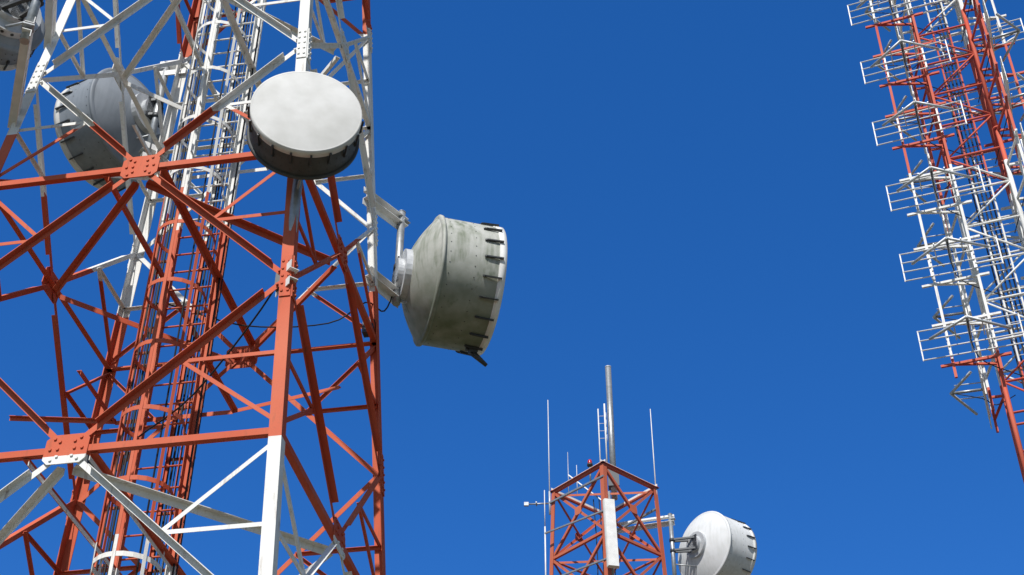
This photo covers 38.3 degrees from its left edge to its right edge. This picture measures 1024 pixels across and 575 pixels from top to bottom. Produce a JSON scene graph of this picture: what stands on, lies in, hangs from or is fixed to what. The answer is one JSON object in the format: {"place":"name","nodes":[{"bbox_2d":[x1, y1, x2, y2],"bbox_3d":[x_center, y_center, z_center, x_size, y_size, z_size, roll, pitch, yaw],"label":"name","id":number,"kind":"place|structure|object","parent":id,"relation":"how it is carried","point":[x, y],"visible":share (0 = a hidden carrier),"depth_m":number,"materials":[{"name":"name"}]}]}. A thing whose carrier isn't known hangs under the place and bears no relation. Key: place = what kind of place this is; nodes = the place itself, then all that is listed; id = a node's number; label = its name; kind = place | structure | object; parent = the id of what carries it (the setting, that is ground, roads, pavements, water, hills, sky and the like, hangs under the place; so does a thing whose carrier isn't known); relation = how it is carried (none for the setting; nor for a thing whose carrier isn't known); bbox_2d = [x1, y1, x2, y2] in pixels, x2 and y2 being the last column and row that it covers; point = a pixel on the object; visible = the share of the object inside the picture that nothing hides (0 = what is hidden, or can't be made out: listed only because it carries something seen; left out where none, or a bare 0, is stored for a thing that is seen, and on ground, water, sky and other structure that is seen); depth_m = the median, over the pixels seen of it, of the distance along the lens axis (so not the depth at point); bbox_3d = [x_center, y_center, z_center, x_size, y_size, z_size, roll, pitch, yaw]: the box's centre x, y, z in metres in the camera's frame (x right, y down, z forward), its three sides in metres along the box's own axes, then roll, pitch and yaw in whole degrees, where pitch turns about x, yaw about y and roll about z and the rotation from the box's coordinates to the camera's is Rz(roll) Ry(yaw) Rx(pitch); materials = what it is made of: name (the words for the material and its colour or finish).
{"place":"outdoors","nodes":[
{"label":"outdoors","id":0,"kind":"place"},
{"bbox_2d":[0,0,1023,574],"label":"sky","id":1,"kind":"structure","parent":0,"point":[689,198],"materials":[{"name":"blue"}]},
{"bbox_2d":[524,365,666,574],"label":"tower","id":2,"kind":"structure","parent":0,"point":[611,560],"depth_m":38.55,"materials":[{"name":"metal"}]},
{"bbox_2d":[617,511,756,574],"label":"dish","id":3,"kind":"object","parent":2,"relation":"on","point":[714,543],"visible":0.99,"depth_m":39.28,"materials":[{"name":"grey metal"}]},
{"bbox_2d":[847,0,1023,481],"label":"tower","id":4,"kind":"structure","parent":0,"point":[988,112],"depth_m":35.96,"materials":[{"name":"metal"}]},
{"label":"ground","id":5,"kind":"structure","parent":0,"visible":0},
{"bbox_2d":[0,0,385,574],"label":"tower","id":6,"kind":"structure","parent":5,"relation":"on","point":[68,448],"depth_m":18.48,"materials":[{"name":"metal"}]},
{"bbox_2d":[0,0,56,127],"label":"dish","id":7,"kind":"object","parent":6,"relation":"on","point":[25,30],"visible":0.99,"depth_m":18.08,"materials":[{"name":"grey metal"}]},
{"bbox_2d":[54,59,187,191],"bbox_3d":[-6.120,-2.675,23.805,1.731,2.220,1.883,-20,-43,23],"label":"dish","id":8,"kind":"object","parent":6,"relation":"on","point":[87,147],"visible":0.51,"depth_m":23.31,"materials":[{"name":"grey metal"}]},
{"bbox_2d":[9,0,340,574],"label":"ladder","id":9,"kind":"object","parent":6,"relation":"attached to","point":[170,556],"visible":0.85,"depth_m":18.66,"materials":[{"name":"metal"}]},
{"bbox_2d":[83,273,394,473],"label":"feeders","id":10,"kind":"object","parent":6,"relation":"on","point":[277,279],"visible":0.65,"depth_m":17.65,"materials":[{"name":"black rubber"}]},
{"bbox_2d":[246,71,363,296],"bbox_3d":[-2.402,-1.213,16.607,1.312,2.870,1.116,6,-39,-8],"label":"dish","id":11,"kind":"object","parent":6,"relation":"on","point":[304,125],"visible":1,"depth_m":16.50,"materials":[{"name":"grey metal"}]},
{"bbox_2d":[363,186,506,366],"bbox_3d":[-1.295,-0.135,21.671,2.098,2.454,1.983,10,-40,-12],"label":"dish","id":12,"kind":"object","parent":6,"relation":"on","point":[447,283],"visible":0.99,"depth_m":21.04,"materials":[{"name":"grey metal"}]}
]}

